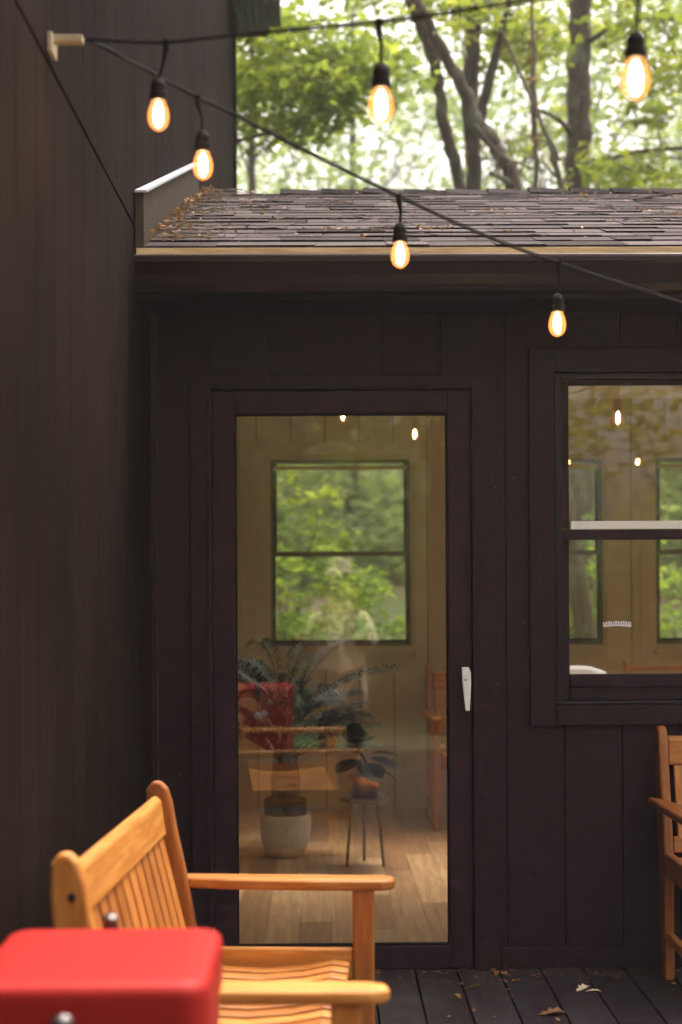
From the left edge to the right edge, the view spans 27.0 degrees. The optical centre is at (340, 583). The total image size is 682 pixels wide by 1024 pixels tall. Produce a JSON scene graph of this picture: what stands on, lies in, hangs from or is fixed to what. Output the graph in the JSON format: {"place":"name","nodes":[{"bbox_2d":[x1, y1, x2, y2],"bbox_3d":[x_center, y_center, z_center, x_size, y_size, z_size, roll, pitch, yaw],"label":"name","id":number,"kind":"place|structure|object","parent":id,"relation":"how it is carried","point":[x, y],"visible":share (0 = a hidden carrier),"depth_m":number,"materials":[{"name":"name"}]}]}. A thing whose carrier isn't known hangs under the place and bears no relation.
{"place":"outdoors","nodes":[
{"label":"outdoors","id":0,"kind":"place"},
{"bbox_2d":[0,913,222,1023],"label":"drink cooler","id":1,"kind":"object","parent":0,"point":[110,972],"visible":1,"depth_m":2.03,"materials":[{"name":"red metal"}]},
{"bbox_2d":[0,0,280,946],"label":"tall house","id":2,"kind":"structure","parent":0,"point":[88,146],"depth_m":3.51,"materials":[{"name":"black wood"}]},
{"bbox_2d":[47,31,83,60],"bbox_3d":[-0.607,-1.187,3.142,0.074,0.044,0.060,0,0,-1],"label":"wall hook","id":3,"kind":"object","parent":2,"relation":"attached to","point":[54,41],"depth_m":3.13,"materials":[{"name":"beige paint"}]},
{"bbox_2d":[85,0,646,126],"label":"string light","id":4,"kind":"object","parent":3,"relation":"hanging from","point":[635,52],"visible":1,"depth_m":2.60,"materials":[{"name":"black rubber"}]},
{"bbox_2d":[86,36,681,333],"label":"string light","id":5,"kind":"object","parent":3,"relation":"hanging from","point":[202,146],"visible":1,"depth_m":3.46,"materials":[{"name":"black rubber"}]},
{"bbox_2d":[237,0,681,493],"label":"sky","id":6,"kind":"structure","parent":0,"point":[315,11],"materials":[{"name":"white"}]},
{"bbox_2d":[276,501,681,639],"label":"ground","id":7,"kind":"structure","parent":0,"point":[394,608],"depth_m":19.31,"materials":[{"name":"green plant"}]},
{"bbox_2d":[237,104,313,193],"bbox_3d":[-3.545,-6.384,33.169,6.510,12.002,6.076,0,0,-1],"label":"woodland tree","id":8,"kind":"object","parent":7,"relation":"on","point":[259,178],"visible":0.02,"depth_m":33.30,"materials":[{"name":"green plant"}]},
{"bbox_2d":[237,52,365,193],"bbox_3d":[-2.578,-4.822,23.823,6.452,9.920,6.254,0,0,-1],"label":"woodland tree","id":9,"kind":"object","parent":7,"relation":"on","point":[244,147],"visible":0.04,"depth_m":23.39,"materials":[{"name":"green plant"}]},
{"bbox_2d":[276,464,362,639],"bbox_3d":[-0.651,-0.010,12.522,1.609,2.321,1.490,0,0,-38],"label":"leafy shrub","id":10,"kind":"object","parent":7,"relation":"on","point":[343,541],"visible":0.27,"depth_m":12.44,"materials":[{"name":"green plant"}]},
{"bbox_2d":[276,530,392,639],"bbox_3d":[-0.427,0.438,10.945,1.540,1.906,1.609,0,0,-37],"label":"leafy shrub","id":11,"kind":"object","parent":7,"relation":"on","point":[296,566],"visible":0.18,"depth_m":10.67,"materials":[{"name":"green plant"}]},
{"bbox_2d":[236,0,441,177],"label":"maple tree","id":12,"kind":"object","parent":7,"relation":"on","point":[338,85],"visible":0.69,"depth_m":11.14,"materials":[{"name":"green plant"}]},
{"bbox_2d":[276,565,405,639],"bbox_3d":[0.070,0.559,11.737,1.484,1.422,1.572,0,0,-29],"label":"leafy shrub","id":13,"kind":"object","parent":7,"relation":"on","point":[394,627],"visible":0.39,"depth_m":11.64,"materials":[{"name":"green plant"}]},
{"bbox_2d":[238,50,461,527],"bbox_3d":[-0.257,-6.336,32.032,6.259,11.628,6.318,0,0,-1],"label":"woodland tree","id":14,"kind":"object","parent":7,"relation":"on","point":[386,156],"visible":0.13,"depth_m":31.04,"materials":[{"name":"green plant"}]},
{"bbox_2d":[237,0,465,193],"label":"woodland tree","id":15,"kind":"object","parent":7,"relation":"on","point":[251,171],"visible":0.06,"depth_m":19.98,"materials":[{"name":"green plant"}]},
{"bbox_2d":[237,5,498,574],"bbox_3d":[0.112,-5.468,27.087,6.480,11.008,6.218,0,0,-1],"label":"woodland tree","id":16,"kind":"object","parent":7,"relation":"on","point":[348,509],"visible":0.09,"depth_m":26.91,"materials":[{"name":"green plant"}]},
{"bbox_2d":[327,0,465,188],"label":"leaning tree","id":17,"kind":"object","parent":7,"relation":"on","point":[453,155],"visible":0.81,"depth_m":11.97,"materials":[{"name":"grey plant"}]},
{"bbox_2d":[376,982,425,1023],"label":"deck frame","id":18,"kind":"object","parent":7,"relation":"on","point":[377,1009],"depth_m":4.60,"materials":[{"name":"black wood"}]},
{"bbox_2d":[348,966,681,1023],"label":"deck","id":19,"kind":"structure","parent":18,"relation":"on","point":[633,998],"depth_m":4.65,"materials":[{"name":"grey wood"}]},
{"bbox_2d":[50,780,394,1023],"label":"garden bench","id":20,"kind":"object","parent":19,"relation":"on","point":[130,871],"visible":0.63,"depth_m":3.31,"materials":[{"name":"brown wood"}]},
{"bbox_2d":[375,966,681,1020],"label":"deck litter","id":21,"kind":"object","parent":19,"relation":"on","point":[505,973],"visible":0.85,"depth_m":4.90,"materials":[{"name":"brown plant"}]},
{"bbox_2d":[381,972,678,1010],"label":"deck screws","id":22,"kind":"object","parent":19,"relation":"attached to","point":[526,1009],"visible":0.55,"depth_m":4.52,"materials":[{"name":"grey metal"}]},
{"bbox_2d":[537,1007,564,1014],"bbox_3d":[0.660,1.342,4.456,0.069,0.016,0.066,0,0,37],"label":"fallen leaf","id":23,"kind":"object","parent":19,"relation":"on","point":[554,1010],"visible":1,"depth_m":4.46,"materials":[{"name":"brown plant"}]},
{"bbox_2d":[576,984,588,990],"bbox_3d":[0.802,1.342,4.723,0.051,0.013,0.046,0,0,-1],"label":"fallen leaf","id":24,"kind":"object","parent":19,"relation":"on","point":[583,986],"visible":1,"depth_m":4.72,"materials":[{"name":"beige plant"}]},
{"bbox_2d":[648,725,681,979],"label":"wooden armchair","id":25,"kind":"object","parent":19,"relation":"on","point":[668,750],"visible":1,"depth_m":4.86,"materials":[{"name":"brown wood"}]},
{"bbox_2d":[134,163,681,978],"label":"wing","id":26,"kind":"structure","parent":7,"relation":"on","point":[466,387],"depth_m":5.00,"materials":[{"name":"black wood"}]},
{"bbox_2d":[238,637,402,857],"bbox_3d":[-0.270,0.803,6.951,0.926,1.052,0.990,0,0,-34],"label":"potted palm","id":27,"kind":"object","parent":26,"relation":"on","point":[285,822],"visible":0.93,"depth_m":6.88,"materials":[{"name":"green plant"}]},
{"bbox_2d":[254,442,426,669],"bbox_3d":[-0.003,-0.160,8.451,1.015,1.345,0.160,0,0,-1],"label":"window","id":28,"kind":"structure","parent":26,"relation":"in","point":[363,654],"depth_m":8.40,"materials":[{"name":"brown wood"}]},
{"bbox_2d":[212,391,472,968],"bbox_3d":[0.006,0.340,4.981,0.903,2.026,0.090,0,0,-1],"label":"door","id":29,"kind":"structure","parent":26,"relation":"in","point":[457,952],"depth_m":4.99,"materials":[{"name":"paint"}]},
{"bbox_2d":[340,794,388,866],"bbox_3d":[0.112,1.166,6.702,0.230,0.323,0.230,0,0,-1],"label":"plant stand","id":30,"kind":"object","parent":26,"relation":"on","point":[351,800],"visible":0.83,"depth_m":6.65,"materials":[{"name":"brown metal"}]},
{"bbox_2d":[326,723,402,797],"bbox_3d":[0.105,0.830,6.700,0.354,0.348,0.324,0,0,20],"label":"potted fig","id":31,"kind":"object","parent":30,"relation":"on","point":[364,781],"visible":0.99,"depth_m":6.65,"materials":[{"name":"green plant"}]},
{"bbox_2d":[147,184,681,241],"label":"roof litter","id":32,"kind":"object","parent":26,"relation":"on","point":[180,209],"visible":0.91,"depth_m":5.46,"materials":[{"name":"brown plant"}]},
{"bbox_2d":[420,665,446,830],"bbox_3d":[0.776,0.895,7.843,0.646,0.856,0.633,0,0,-1],"label":"wooden armchair","id":33,"kind":"object","parent":26,"relation":"on","point":[436,751],"visible":0.23,"depth_m":7.98,"materials":[{"name":"brown wood"}]},
{"bbox_2d":[570,666,605,673],"bbox_3d":[1.179,0.879,7.252,0.441,0.888,0.551,0,0,-1],"label":"shell chair","id":34,"kind":"object","parent":26,"relation":"on","point":[582,670],"visible":0.08,"depth_m":7.49,"materials":[{"name":"white plastic"}]},
{"bbox_2d":[569,441,619,667],"bbox_3d":[1.138,-0.167,8.466,1.015,1.345,0.160,0,0,-1],"label":"window","id":35,"kind":"structure","parent":26,"relation":"in","point":[602,651],"depth_m":8.42,"materials":[{"name":"brown wood"}]},
{"bbox_2d":[528,347,681,724],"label":"window","id":36,"kind":"structure","parent":26,"relation":"in","point":[558,696],"depth_m":4.98,"materials":[{"name":"black wood"}]},
{"bbox_2d":[623,662,681,673],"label":"dining chair","id":37,"kind":"object","parent":26,"relation":"on","point":[626,667],"visible":0.1,"depth_m":7.41,"materials":[{"name":"brown wood"}]},
{"bbox_2d":[633,192,681,200],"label":"fallen stick","id":38,"kind":"object","parent":26,"relation":"on","point":[674,193],"visible":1,"depth_m":6.19,"materials":[{"name":"brown wood"}]},
{"bbox_2d":[640,441,681,665],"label":"window","id":39,"kind":"structure","parent":26,"relation":"in","point":[668,651],"depth_m":8.42,"materials":[{"name":"brown wood"}]},
{"bbox_2d":[327,36,591,189],"bbox_3d":[2.836,-6.722,33.014,6.603,12.458,6.618,0,0,-1],"label":"woodland tree","id":40,"kind":"object","parent":7,"relation":"on","point":[410,153],"visible":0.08,"depth_m":32.51,"materials":[{"name":"green plant"}]},
{"bbox_2d":[372,0,573,189],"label":"forked tree","id":41,"kind":"object","parent":7,"relation":"on","point":[471,69],"visible":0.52,"depth_m":12.56,"materials":[{"name":"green plant"}]},
{"bbox_2d":[276,463,681,588],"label":"forest","id":42,"kind":"object","parent":7,"relation":"on","point":[383,517],"visible":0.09,"depth_m":24.34,"materials":[{"name":"green plant"}]},
{"bbox_2d":[276,0,681,189],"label":"woodland tree","id":43,"kind":"object","parent":7,"relation":"on","point":[491,115],"visible":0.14,"depth_m":19.76,"materials":[{"name":"green plant"}]},
{"bbox_2d":[290,0,675,189],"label":"woodland tree","id":44,"kind":"object","parent":7,"relation":"on","point":[400,124],"visible":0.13,"depth_m":22.77,"materials":[{"name":"green plant"}]},
{"bbox_2d":[406,0,595,637],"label":"leaning tree","id":45,"kind":"object","parent":7,"relation":"on","point":[474,120],"visible":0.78,"depth_m":11.66,"materials":[{"name":"brown plant"}]},
{"bbox_2d":[487,0,568,188],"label":"dead sapling","id":46,"kind":"object","parent":7,"relation":"on","point":[553,150],"visible":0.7,"depth_m":12.01,"materials":[{"name":"grey plant"}]},
{"bbox_2d":[478,124,582,637],"bbox_3d":[1.428,-1.049,11.512,1.531,5.307,0.468,0,0,-6],"label":"tree","id":47,"kind":"object","parent":7,"relation":"on","point":[516,166],"visible":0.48,"depth_m":11.52,"materials":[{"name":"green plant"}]},
{"bbox_2d":[520,2,544,186],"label":"vine sapling","id":48,"kind":"object","parent":7,"relation":"on","point":[534,134],"visible":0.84,"depth_m":12.20,"materials":[{"name":"brown plant"}]},
{"bbox_2d":[404,1,681,189],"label":"woodland tree","id":49,"kind":"object","parent":7,"relation":"on","point":[553,100],"visible":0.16,"depth_m":25.17,"materials":[{"name":"green plant"}]},
{"bbox_2d":[455,0,681,636],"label":"oak tree","id":50,"kind":"object","parent":7,"relation":"on","point":[583,171],"visible":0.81,"depth_m":13.52,"materials":[{"name":"green plant"}]},
{"bbox_2d":[483,122,675,189],"bbox_3d":[5.616,-6.881,31.941,5.935,13.003,6.091,0,0,-36],"label":"woodland tree","id":51,"kind":"object","parent":7,"relation":"on","point":[547,162],"visible":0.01,"depth_m":31.65,"materials":[{"name":"green plant"}]},
{"bbox_2d":[489,0,681,189],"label":"woodland tree","id":52,"kind":"object","parent":7,"relation":"on","point":[559,96],"visible":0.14,"depth_m":19.34,"materials":[{"name":"green plant"}]},
{"bbox_2d":[543,0,681,184],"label":"woodland tree","id":53,"kind":"object","parent":7,"relation":"on","point":[655,53],"visible":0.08,"depth_m":22.24,"materials":[{"name":"green plant"}]},
{"bbox_2d":[569,511,681,637],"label":"leafy shrub","id":54,"kind":"object","parent":7,"relation":"on","point":[592,567],"visible":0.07,"depth_m":13.03,"materials":[{"name":"green plant"}]},
{"bbox_2d":[592,564,681,637],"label":"leafy shrub","id":55,"kind":"object","parent":7,"relation":"on","point":[665,623],"visible":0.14,"depth_m":12.58,"materials":[{"name":"green plant"}]},
{"bbox_2d":[595,479,681,631],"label":"leafy shrub","id":56,"kind":"object","parent":7,"relation":"on","point":[664,507],"visible":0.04,"depth_m":15.77,"materials":[{"name":"green plant"}]},
{"bbox_2d":[604,89,681,549],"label":"woodland tree","id":57,"kind":"object","parent":7,"relation":"on","point":[680,470],"visible":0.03,"depth_m":33.03,"materials":[{"name":"green plant"}]},
{"bbox_2d":[608,0,681,187],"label":"woodland tree","id":58,"kind":"object","parent":7,"relation":"on","point":[673,134],"visible":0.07,"depth_m":29.89,"materials":[{"name":"green plant"}]},
{"bbox_2d":[608,71,681,188],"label":"woodland tree","id":59,"kind":"object","parent":7,"relation":"on","point":[644,141],"visible":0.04,"depth_m":25.28,"materials":[{"name":"green plant"}]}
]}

